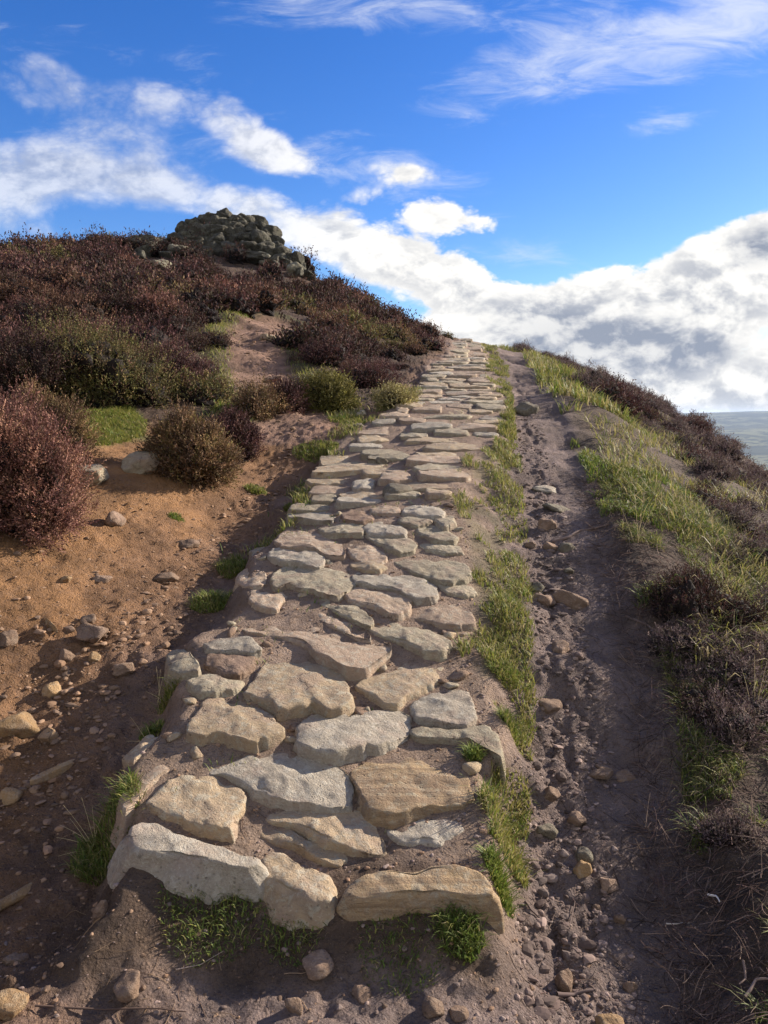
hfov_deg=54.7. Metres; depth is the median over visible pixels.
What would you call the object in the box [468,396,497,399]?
paving stone
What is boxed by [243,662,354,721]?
paving stone
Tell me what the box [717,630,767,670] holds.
heather clump
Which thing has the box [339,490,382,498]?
paving stone
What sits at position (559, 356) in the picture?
heather clump
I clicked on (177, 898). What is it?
dead stems
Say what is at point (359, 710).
wedge stone
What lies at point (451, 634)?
wedge stone
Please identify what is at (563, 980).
loose stone
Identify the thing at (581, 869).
loose stone
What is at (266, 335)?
boulder
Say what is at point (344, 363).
heather clump
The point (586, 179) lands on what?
sky
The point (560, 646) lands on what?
loose stone
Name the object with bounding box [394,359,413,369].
heather clump
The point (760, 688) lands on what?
dry straw
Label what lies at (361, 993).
loose stone
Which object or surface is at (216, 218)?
boulder
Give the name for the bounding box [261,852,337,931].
paving stone
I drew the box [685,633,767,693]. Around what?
heather clump
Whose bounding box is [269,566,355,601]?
paving stone
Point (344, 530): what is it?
paving stone
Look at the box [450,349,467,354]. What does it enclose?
paving stone
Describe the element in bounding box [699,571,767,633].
heather clump
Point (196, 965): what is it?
straw
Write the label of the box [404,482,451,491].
paving stone
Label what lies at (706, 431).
heather clump
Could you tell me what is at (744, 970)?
twig
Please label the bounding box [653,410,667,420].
heather clump
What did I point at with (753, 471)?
heather clump
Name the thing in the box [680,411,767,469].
sea
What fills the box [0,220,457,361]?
heather
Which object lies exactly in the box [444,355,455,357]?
paving stone
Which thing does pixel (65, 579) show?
loose stone
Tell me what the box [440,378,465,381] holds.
paving stone
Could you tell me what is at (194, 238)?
boulder
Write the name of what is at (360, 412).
loose stone
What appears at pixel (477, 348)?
paving stone
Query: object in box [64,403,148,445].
turf patch
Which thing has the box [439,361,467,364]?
paving stone
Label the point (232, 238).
boulder
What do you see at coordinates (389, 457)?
paving stone
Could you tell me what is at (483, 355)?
paving stone
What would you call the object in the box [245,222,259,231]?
boulder
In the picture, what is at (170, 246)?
boulder
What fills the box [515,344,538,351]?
heather clump
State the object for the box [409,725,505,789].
paving stone
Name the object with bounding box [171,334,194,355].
heather clump
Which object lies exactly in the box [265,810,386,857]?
paving stone
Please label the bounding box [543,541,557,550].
loose stone
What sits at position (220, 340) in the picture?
heather clump
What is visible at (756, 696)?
heather clump
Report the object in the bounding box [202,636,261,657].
paving stone
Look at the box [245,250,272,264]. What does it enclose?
boulder
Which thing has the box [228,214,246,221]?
boulder
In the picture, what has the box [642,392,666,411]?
heather clump
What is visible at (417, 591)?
paving stone
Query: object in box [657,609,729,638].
heather clump
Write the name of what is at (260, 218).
boulder
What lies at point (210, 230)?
boulder
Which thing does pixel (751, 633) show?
heather clump
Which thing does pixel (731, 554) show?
heather clump
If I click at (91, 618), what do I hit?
loose stone
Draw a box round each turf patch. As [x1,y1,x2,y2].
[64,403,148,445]
[214,401,251,418]
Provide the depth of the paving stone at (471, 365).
13.96 m
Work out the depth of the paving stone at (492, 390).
10.70 m
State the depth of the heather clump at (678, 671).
3.74 m
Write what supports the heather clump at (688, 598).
on the ground at (56, 604)
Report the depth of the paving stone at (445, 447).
7.00 m
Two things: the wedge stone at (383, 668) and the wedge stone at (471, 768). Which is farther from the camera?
the wedge stone at (383, 668)
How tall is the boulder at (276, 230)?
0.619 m
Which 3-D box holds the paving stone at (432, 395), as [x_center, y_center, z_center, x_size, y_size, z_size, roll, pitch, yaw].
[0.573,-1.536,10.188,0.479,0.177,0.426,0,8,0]
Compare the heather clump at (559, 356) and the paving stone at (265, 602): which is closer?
the paving stone at (265, 602)
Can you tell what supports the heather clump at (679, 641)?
on the ground at (56, 604)
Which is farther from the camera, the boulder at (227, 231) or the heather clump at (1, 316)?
the boulder at (227, 231)
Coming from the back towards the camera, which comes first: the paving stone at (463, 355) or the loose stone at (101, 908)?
the paving stone at (463, 355)
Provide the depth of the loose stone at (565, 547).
5.13 m
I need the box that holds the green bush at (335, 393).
[291,361,367,413]
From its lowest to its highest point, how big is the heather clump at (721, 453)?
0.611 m
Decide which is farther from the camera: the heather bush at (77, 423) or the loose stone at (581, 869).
the heather bush at (77, 423)
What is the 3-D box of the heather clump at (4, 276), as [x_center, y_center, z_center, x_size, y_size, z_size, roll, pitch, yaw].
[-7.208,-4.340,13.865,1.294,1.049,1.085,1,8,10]
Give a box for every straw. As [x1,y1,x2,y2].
[56,797,100,855]
[148,668,162,703]
[176,951,222,969]
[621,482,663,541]
[744,655,767,706]
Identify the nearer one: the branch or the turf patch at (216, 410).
the branch
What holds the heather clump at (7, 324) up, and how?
on the ground at (56, 604)
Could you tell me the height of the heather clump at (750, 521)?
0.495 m
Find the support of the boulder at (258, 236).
on the ground at (56, 604)
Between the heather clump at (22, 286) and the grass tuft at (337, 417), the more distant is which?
the heather clump at (22, 286)
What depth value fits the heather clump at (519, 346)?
30.69 m
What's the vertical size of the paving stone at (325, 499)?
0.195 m
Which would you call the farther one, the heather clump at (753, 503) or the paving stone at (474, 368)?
the paving stone at (474, 368)
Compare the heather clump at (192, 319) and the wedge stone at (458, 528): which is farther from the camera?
the heather clump at (192, 319)
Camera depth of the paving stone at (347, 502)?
5.62 m
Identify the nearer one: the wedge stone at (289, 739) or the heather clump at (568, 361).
the wedge stone at (289, 739)
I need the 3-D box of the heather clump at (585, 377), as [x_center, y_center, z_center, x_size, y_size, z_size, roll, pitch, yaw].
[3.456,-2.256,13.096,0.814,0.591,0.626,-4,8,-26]
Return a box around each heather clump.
[0,267,35,292]
[0,273,70,303]
[0,288,85,332]
[0,300,10,314]
[0,301,23,326]
[0,314,46,347]
[0,315,19,333]
[2,288,50,311]
[3,285,51,315]
[8,313,90,347]
[38,281,127,327]
[52,380,126,409]
[57,280,97,299]
[64,300,124,340]
[74,286,143,317]
[80,310,114,331]
[89,326,148,359]
[102,300,195,357]
[108,305,144,327]
[124,337,167,358]
[125,279,195,323]
[133,301,206,337]
[148,283,208,331]
[155,335,205,370]
[161,365,239,405]
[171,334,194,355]
[175,328,211,351]
[183,323,238,349]
[191,350,225,373]
[201,362,230,385]
[285,325,364,366]
[298,332,327,352]
[319,315,379,361]
[333,357,352,371]
[338,352,365,371]
[365,356,407,380]
[366,353,399,371]
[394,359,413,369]
[510,337,530,348]
[510,343,529,349]
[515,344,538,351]
[542,350,555,355]
[550,353,571,360]
[552,359,581,368]
[562,351,576,362]
[568,367,604,386]
[574,357,626,387]
[621,383,652,403]
[630,387,648,407]
[630,412,653,425]
[634,398,662,423]
[634,548,737,625]
[634,617,740,664]
[637,389,662,400]
[641,389,670,413]
[641,418,663,429]
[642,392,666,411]
[648,425,677,437]
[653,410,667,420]
[653,544,737,600]
[655,422,681,433]
[655,436,680,453]
[656,672,747,727]
[657,395,679,407]
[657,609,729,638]
[657,658,720,690]
[658,412,694,433]
[662,409,683,419]
[664,413,716,433]
[664,439,730,466]
[668,425,719,445]
[671,430,706,447]
[673,412,705,430]
[675,678,767,756]
[680,435,701,451]
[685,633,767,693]
[686,447,739,481]
[686,480,728,502]
[687,800,767,854]
[689,411,717,432]
[689,491,735,513]
[691,409,718,433]
[692,467,730,490]
[693,425,724,441]
[698,426,728,446]
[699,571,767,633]
[701,495,764,532]
[702,435,751,461]
[705,441,741,464]
[705,543,753,564]
[709,677,767,724]
[714,499,767,537]
[715,432,743,447]
[715,450,762,487]
[716,434,750,449]
[717,620,767,647]
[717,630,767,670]
[724,489,766,513]
[724,521,767,568]
[729,633,767,664]
[731,527,767,550]
[737,460,761,470]
[738,480,767,494]
[739,454,764,470]
[741,459,767,479]
[748,629,767,653]
[751,473,767,488]
[753,576,767,610]
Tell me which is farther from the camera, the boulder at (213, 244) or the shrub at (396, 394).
the boulder at (213, 244)
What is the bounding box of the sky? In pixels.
[0,0,767,412]
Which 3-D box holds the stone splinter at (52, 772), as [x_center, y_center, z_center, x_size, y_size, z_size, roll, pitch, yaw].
[-1.371,1.099,3.176,0.037,0.047,0.314,5,9,33]
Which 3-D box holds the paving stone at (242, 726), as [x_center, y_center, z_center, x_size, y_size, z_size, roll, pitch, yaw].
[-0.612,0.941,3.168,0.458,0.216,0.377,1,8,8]
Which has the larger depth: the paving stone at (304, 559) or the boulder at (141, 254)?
the boulder at (141, 254)
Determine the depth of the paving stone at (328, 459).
7.12 m
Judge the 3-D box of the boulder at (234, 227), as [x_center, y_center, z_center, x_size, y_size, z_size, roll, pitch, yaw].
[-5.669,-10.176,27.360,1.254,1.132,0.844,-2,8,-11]
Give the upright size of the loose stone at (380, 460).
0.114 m
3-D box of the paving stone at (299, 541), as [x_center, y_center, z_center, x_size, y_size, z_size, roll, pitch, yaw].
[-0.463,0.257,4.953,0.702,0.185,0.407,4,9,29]
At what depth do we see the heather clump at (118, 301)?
13.15 m
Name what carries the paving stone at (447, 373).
on the ground at (56, 604)
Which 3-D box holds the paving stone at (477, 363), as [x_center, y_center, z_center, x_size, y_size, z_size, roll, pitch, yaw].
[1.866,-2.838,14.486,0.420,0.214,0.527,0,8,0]
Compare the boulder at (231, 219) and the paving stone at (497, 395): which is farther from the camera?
the boulder at (231, 219)
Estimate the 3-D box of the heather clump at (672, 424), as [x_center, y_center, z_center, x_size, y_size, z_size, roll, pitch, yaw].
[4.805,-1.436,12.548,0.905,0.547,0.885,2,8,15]
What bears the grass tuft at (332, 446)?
on the ground at (56, 604)
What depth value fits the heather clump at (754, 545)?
5.50 m
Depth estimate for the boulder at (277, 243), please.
26.53 m
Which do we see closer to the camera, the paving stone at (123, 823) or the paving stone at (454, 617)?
the paving stone at (123, 823)
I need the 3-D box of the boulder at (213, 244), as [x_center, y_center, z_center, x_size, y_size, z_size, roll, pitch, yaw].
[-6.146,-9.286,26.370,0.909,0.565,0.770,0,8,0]
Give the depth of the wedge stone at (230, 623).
3.93 m
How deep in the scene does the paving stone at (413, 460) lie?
6.57 m
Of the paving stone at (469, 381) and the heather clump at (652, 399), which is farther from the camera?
the heather clump at (652, 399)
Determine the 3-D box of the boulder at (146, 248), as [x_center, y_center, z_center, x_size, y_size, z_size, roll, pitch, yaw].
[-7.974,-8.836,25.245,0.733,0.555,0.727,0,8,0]
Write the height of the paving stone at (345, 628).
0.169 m
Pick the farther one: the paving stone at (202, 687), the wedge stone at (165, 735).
the paving stone at (202, 687)
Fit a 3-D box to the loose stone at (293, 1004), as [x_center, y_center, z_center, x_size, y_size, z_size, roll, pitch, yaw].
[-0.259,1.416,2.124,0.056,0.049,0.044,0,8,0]
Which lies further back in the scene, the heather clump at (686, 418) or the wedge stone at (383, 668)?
the heather clump at (686, 418)
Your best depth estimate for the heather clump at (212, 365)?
11.15 m
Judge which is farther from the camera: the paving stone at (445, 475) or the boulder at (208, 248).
the boulder at (208, 248)
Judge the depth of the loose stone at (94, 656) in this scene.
3.77 m
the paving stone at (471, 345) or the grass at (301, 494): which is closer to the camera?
the grass at (301, 494)
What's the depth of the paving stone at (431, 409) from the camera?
8.69 m
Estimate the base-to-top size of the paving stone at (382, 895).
0.178 m
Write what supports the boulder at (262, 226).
on the ground at (56, 604)
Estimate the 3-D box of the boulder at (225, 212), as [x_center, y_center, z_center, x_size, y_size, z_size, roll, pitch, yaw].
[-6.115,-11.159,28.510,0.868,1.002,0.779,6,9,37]
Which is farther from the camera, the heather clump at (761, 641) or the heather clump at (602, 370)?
the heather clump at (602, 370)
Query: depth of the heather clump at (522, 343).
31.26 m
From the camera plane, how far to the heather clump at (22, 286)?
13.14 m
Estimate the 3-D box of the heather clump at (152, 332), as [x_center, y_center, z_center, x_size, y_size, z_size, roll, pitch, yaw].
[-3.604,-2.510,11.235,1.570,1.395,1.649,1,8,8]
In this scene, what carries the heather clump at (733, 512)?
on the ground at (56, 604)
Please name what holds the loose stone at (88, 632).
on the ground at (56, 604)
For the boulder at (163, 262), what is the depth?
22.11 m
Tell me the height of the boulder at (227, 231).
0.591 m
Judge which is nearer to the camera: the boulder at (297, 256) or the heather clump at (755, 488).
the heather clump at (755, 488)
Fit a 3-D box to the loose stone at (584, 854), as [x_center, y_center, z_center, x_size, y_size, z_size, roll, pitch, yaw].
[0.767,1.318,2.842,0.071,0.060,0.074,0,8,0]
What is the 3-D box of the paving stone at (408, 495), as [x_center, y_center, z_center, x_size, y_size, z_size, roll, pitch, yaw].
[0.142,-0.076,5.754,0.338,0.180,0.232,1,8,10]
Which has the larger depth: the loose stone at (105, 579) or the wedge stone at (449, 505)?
the wedge stone at (449, 505)
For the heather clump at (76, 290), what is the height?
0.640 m
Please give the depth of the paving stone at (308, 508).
5.67 m
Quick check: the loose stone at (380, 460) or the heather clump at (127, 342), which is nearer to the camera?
the loose stone at (380, 460)
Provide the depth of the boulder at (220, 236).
26.52 m
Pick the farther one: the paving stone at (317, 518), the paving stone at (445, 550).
the paving stone at (317, 518)
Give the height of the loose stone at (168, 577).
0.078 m
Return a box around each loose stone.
[0,630,17,647]
[0,711,40,737]
[0,787,23,805]
[0,988,29,1020]
[2,952,29,965]
[37,727,58,742]
[41,681,61,697]
[59,649,74,661]
[60,575,71,582]
[76,622,108,642]
[79,614,95,623]
[88,651,100,661]
[92,575,112,583]
[92,900,108,923]
[104,511,125,526]
[109,685,120,690]
[112,662,134,676]
[113,969,139,1002]
[154,572,179,581]
[177,539,199,548]
[284,997,302,1014]
[302,949,333,980]
[351,983,371,1004]
[356,410,365,416]
[376,457,387,463]
[422,996,443,1018]
[449,1005,468,1022]
[514,401,539,416]
[525,541,535,548]
[531,485,556,493]
[531,582,544,591]
[534,594,555,606]
[536,823,557,839]
[538,518,556,530]
[538,697,562,713]
[542,503,569,512]
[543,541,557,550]
[544,786,560,801]
[552,589,588,609]
[552,640,569,653]
[555,968,572,992]
[558,542,574,552]
[563,568,573,573]
[566,811,586,826]
[572,860,592,878]
[575,846,593,862]
[588,768,612,779]
[592,904,600,910]
[595,764,611,769]
[595,1013,624,1023]
[599,877,618,892]
[613,914,626,924]
[615,769,635,781]
[622,981,637,992]
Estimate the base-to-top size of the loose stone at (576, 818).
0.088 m
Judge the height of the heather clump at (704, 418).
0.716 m
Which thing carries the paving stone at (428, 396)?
on the ground at (56, 604)
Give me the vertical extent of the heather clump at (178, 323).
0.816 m
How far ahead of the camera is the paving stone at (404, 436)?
7.58 m
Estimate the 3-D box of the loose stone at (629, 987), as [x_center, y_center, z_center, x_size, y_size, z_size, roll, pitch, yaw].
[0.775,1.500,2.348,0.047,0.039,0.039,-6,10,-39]
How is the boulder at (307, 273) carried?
on the ground at (56, 604)
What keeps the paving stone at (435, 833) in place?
on the ground at (56, 604)
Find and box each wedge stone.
[162,732,172,738]
[167,732,182,742]
[182,697,196,704]
[190,745,202,759]
[226,621,235,626]
[228,627,235,636]
[262,640,272,647]
[284,736,295,742]
[287,723,298,731]
[354,706,368,714]
[378,664,387,671]
[437,678,449,683]
[442,682,458,688]
[443,503,453,507]
[443,632,455,639]
[449,670,469,680]
[454,527,463,530]
[462,762,481,774]
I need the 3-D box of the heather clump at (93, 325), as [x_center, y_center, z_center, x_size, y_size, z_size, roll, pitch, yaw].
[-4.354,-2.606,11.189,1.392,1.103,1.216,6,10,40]
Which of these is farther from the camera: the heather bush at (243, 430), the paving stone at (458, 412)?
the paving stone at (458, 412)
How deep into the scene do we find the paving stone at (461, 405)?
9.01 m
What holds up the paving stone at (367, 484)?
on the ground at (56, 604)
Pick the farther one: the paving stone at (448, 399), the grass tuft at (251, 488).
the paving stone at (448, 399)
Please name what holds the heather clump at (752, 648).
on the ground at (56, 604)
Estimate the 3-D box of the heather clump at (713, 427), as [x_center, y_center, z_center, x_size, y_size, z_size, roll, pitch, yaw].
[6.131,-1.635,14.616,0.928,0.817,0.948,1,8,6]
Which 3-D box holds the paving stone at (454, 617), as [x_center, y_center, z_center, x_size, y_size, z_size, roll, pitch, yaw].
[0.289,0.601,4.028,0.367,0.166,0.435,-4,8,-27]
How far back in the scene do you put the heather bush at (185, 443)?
6.13 m
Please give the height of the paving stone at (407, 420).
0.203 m
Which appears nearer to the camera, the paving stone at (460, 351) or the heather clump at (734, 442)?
the heather clump at (734, 442)
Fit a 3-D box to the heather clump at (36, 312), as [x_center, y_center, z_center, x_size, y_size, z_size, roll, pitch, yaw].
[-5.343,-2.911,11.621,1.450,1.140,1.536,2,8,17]
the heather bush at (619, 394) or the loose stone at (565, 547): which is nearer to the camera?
the loose stone at (565, 547)
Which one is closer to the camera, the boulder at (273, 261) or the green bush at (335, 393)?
the green bush at (335, 393)
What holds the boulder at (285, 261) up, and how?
on the ground at (56, 604)
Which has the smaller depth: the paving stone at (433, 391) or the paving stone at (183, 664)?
the paving stone at (183, 664)
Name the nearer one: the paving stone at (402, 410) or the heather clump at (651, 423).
the paving stone at (402, 410)
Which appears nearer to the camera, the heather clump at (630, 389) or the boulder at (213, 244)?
the heather clump at (630, 389)
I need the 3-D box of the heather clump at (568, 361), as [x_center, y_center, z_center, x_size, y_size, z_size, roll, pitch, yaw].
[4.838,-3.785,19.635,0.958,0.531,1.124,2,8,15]
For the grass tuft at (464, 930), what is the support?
on the ground at (56, 604)
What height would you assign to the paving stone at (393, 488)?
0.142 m
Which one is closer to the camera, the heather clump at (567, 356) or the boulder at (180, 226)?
the boulder at (180, 226)
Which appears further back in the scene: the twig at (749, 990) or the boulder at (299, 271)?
the boulder at (299, 271)
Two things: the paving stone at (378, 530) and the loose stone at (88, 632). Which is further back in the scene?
the paving stone at (378, 530)
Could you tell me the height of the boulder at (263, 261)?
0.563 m
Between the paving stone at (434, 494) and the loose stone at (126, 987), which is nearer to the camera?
the loose stone at (126, 987)
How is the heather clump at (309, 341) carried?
on the ground at (56, 604)
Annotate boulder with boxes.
[72,464,108,486]
[121,451,159,474]
[127,235,165,244]
[135,250,145,258]
[138,243,157,256]
[150,259,171,270]
[158,251,173,257]
[166,232,183,241]
[167,244,186,249]
[169,245,186,255]
[175,221,187,232]
[178,223,227,236]
[180,236,207,247]
[185,217,201,224]
[197,212,209,223]
[198,246,215,254]
[204,241,219,248]
[207,217,225,224]
[207,240,220,244]
[209,215,220,224]
[209,232,225,241]
[211,247,222,255]
[216,207,231,217]
[220,241,240,248]
[223,218,238,224]
[224,221,245,240]
[224,225,230,233]
[227,235,239,243]
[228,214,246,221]
[233,231,242,242]
[236,220,248,226]
[239,241,257,250]
[240,214,252,222]
[240,232,251,240]
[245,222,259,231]
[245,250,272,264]
[251,215,268,223]
[251,229,271,243]
[255,221,270,232]
[257,241,274,251]
[258,251,270,266]
[259,334,275,340]
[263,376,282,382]
[264,245,274,254]
[267,225,282,237]
[267,256,279,265]
[270,234,284,244]
[270,260,279,266]
[272,253,286,261]
[273,241,283,246]
[273,245,291,262]
[282,258,292,268]
[286,262,302,277]
[291,251,304,263]
[293,266,303,275]
[300,269,315,281]
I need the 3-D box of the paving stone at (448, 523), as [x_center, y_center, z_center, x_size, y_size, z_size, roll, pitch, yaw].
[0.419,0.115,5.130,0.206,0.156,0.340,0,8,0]
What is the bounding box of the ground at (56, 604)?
[0,240,767,1023]
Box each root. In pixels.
[35,1004,185,1011]
[524,900,539,917]
[552,524,607,542]
[556,989,593,997]
[625,615,654,632]
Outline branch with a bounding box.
[733,699,752,727]
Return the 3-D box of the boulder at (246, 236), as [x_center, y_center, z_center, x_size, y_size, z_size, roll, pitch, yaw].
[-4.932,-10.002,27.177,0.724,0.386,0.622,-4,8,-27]
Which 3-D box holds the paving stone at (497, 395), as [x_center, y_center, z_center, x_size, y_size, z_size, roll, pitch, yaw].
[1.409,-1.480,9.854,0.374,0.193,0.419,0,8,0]
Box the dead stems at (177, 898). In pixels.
[0,636,367,1023]
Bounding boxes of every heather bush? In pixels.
[0,318,93,401]
[0,374,116,561]
[6,304,193,409]
[6,368,110,459]
[126,394,247,493]
[130,334,219,390]
[204,404,267,462]
[219,368,296,420]
[263,372,313,414]
[334,353,405,389]
[579,372,648,419]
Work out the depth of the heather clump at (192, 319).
13.59 m
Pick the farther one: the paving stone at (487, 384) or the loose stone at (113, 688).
the paving stone at (487, 384)
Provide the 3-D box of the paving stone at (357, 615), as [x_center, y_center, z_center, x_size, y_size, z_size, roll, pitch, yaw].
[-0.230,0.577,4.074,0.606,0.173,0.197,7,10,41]
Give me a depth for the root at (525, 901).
2.57 m
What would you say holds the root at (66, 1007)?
on the ground at (56, 604)
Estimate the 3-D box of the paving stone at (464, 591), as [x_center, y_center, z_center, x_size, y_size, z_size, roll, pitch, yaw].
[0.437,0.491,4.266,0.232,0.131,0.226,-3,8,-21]
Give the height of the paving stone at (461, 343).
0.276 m
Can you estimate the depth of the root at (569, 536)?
5.33 m
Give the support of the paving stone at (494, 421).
on the ground at (56, 604)
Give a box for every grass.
[143,309,479,828]
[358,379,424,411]
[447,343,543,890]
[497,343,767,1022]
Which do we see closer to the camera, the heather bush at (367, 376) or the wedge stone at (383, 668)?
the wedge stone at (383, 668)
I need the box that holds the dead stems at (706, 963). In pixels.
[570,471,767,1023]
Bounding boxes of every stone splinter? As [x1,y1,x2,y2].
[0,882,31,910]
[29,759,74,785]
[44,618,57,632]
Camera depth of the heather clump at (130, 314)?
12.98 m
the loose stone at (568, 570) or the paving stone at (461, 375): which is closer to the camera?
the loose stone at (568, 570)
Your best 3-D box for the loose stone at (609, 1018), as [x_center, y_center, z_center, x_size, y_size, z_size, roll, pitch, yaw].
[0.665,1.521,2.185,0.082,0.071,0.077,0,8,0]
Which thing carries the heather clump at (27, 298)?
on the ground at (56, 604)
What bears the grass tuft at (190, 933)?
on the ground at (56, 604)
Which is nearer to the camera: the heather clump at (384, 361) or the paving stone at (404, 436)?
the paving stone at (404, 436)
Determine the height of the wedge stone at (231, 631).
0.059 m
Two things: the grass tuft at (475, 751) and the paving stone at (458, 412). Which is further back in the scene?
the paving stone at (458, 412)
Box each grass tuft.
[57,766,145,885]
[137,718,164,740]
[151,675,181,714]
[155,881,267,968]
[168,511,185,521]
[188,588,234,613]
[213,552,247,578]
[242,482,267,494]
[257,904,326,967]
[283,502,291,510]
[292,439,338,461]
[327,413,363,424]
[355,905,447,997]
[423,900,497,965]
[456,738,492,761]
[470,833,527,917]
[484,656,525,689]
[494,704,527,745]
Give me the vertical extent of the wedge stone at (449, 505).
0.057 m
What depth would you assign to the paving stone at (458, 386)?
11.05 m
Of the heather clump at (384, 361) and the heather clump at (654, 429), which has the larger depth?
the heather clump at (384, 361)
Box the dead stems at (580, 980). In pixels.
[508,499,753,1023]
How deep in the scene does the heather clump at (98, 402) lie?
8.22 m
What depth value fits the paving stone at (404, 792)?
2.80 m
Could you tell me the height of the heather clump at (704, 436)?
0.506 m
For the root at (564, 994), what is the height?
0.029 m
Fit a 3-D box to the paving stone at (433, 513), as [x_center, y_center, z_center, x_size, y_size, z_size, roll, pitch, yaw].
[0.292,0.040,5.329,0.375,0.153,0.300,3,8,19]
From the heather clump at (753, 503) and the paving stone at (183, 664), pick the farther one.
the heather clump at (753, 503)
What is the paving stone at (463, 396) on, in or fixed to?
on the ground at (56, 604)
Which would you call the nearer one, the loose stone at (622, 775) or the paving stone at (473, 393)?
the loose stone at (622, 775)
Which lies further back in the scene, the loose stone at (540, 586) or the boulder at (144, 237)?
the boulder at (144, 237)
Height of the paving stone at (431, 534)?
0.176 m
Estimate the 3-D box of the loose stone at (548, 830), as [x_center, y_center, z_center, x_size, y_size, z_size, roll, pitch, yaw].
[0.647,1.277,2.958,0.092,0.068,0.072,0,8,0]
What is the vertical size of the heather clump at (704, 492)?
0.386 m
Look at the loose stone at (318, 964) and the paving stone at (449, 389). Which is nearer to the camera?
the loose stone at (318, 964)
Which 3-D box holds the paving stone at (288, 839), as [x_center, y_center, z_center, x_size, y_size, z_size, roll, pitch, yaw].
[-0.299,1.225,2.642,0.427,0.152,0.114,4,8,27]
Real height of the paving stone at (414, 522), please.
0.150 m
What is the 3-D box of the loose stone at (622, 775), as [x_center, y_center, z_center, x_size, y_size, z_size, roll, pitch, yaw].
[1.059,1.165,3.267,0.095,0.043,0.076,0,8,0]
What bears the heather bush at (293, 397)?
on the ground at (56, 604)
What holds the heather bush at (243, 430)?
on the ground at (56, 604)
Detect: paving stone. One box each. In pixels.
[107,822,268,904]
[110,765,169,848]
[122,734,157,769]
[146,775,247,843]
[164,649,201,689]
[185,674,244,699]
[185,697,284,753]
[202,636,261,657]
[204,653,257,679]
[209,753,353,812]
[233,568,266,591]
[242,626,391,681]
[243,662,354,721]
[248,589,287,613]
[249,547,266,559]
[260,828,347,867]
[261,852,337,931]
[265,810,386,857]
[267,547,325,569]
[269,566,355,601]
[274,531,345,559]
[286,503,329,517]
[286,511,335,524]
[293,710,411,766]
[304,478,346,492]
[308,485,345,497]
[310,494,337,504]
[311,463,384,477]
[318,454,349,466]
[318,523,364,538]
[318,613,371,643]
[320,599,373,630]
[326,462,359,465]
[334,496,380,508]
[336,864,504,933]
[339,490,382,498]
[340,509,373,525]
[344,587,412,621]
[347,544,387,564]
[348,443,382,451]
[349,757,474,829]
[350,559,387,573]
[351,478,375,490]
[351,572,438,605]
[354,426,388,435]
[354,664,443,711]
[357,435,388,443]
[360,449,405,460]
[360,467,404,478]
[363,522,407,537]
[364,535,417,557]
[367,453,409,463]
[369,505,400,516]
[369,623,452,661]
[371,418,395,425]
[377,472,412,485]
[379,411,409,418]
[382,483,413,496]
[383,491,420,499]
[387,819,463,847]
[394,402,422,408]
[394,559,471,586]
[396,407,408,413]
[397,417,425,423]
[398,516,432,528]
[399,432,427,439]
[401,505,445,520]
[403,436,465,444]
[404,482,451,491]
[405,455,460,466]
[409,690,477,728]
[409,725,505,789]
[410,422,451,432]
[411,394,441,396]
[411,604,477,632]
[412,406,441,412]
[412,463,461,472]
[415,398,434,400]
[415,451,456,455]
[416,389,441,394]
[416,395,443,398]
[416,525,458,545]
[417,385,447,389]
[417,469,470,481]
[419,382,447,386]
[419,543,463,555]
[420,374,446,381]
[422,443,483,452]
[423,414,472,419]
[424,488,451,500]
[425,377,438,381]
[426,380,462,383]
[427,368,454,371]
[428,401,458,403]
[429,371,452,375]
[430,363,452,365]
[433,428,469,436]
[433,515,456,531]
[437,398,461,400]
[438,585,477,598]
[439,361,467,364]
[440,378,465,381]
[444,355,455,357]
[444,388,466,391]
[444,391,472,392]
[445,391,491,396]
[446,403,473,408]
[448,358,469,360]
[448,373,476,378]
[448,383,469,385]
[448,410,463,413]
[449,384,489,388]
[449,395,472,397]
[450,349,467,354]
[452,342,466,345]
[454,354,467,357]
[454,423,496,432]
[455,366,491,370]
[455,371,482,373]
[456,364,484,365]
[462,399,504,404]
[466,379,492,383]
[468,344,484,348]
[468,346,481,351]
[468,377,485,379]
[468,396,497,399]
[468,408,492,414]
[469,353,485,357]
[469,357,484,359]
[469,361,488,364]
[469,389,495,391]
[471,383,495,387]
[473,419,499,423]
[473,432,498,437]
[475,403,505,411]
[477,394,502,397]
[479,415,503,420]
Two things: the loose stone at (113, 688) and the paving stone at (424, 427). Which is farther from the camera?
the paving stone at (424, 427)
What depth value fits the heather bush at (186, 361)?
9.27 m
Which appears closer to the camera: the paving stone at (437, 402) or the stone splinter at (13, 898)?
the stone splinter at (13, 898)
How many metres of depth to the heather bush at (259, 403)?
8.58 m
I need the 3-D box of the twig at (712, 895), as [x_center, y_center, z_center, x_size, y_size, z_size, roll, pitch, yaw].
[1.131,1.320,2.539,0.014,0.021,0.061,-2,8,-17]
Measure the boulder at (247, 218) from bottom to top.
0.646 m
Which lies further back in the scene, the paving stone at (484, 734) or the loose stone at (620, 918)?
the paving stone at (484, 734)
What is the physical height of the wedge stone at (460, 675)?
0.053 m
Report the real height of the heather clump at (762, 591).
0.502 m
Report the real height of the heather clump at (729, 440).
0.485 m
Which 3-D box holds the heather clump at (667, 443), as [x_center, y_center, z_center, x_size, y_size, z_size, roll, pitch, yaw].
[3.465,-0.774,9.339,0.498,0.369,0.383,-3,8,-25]
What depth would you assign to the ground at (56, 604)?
3.30 m
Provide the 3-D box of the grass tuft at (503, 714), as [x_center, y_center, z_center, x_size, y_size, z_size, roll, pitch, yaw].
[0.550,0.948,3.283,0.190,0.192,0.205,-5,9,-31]
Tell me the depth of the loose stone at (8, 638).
3.77 m
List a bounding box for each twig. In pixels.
[707,894,719,901]
[739,960,746,984]
[743,977,767,997]
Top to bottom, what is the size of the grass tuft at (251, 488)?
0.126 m

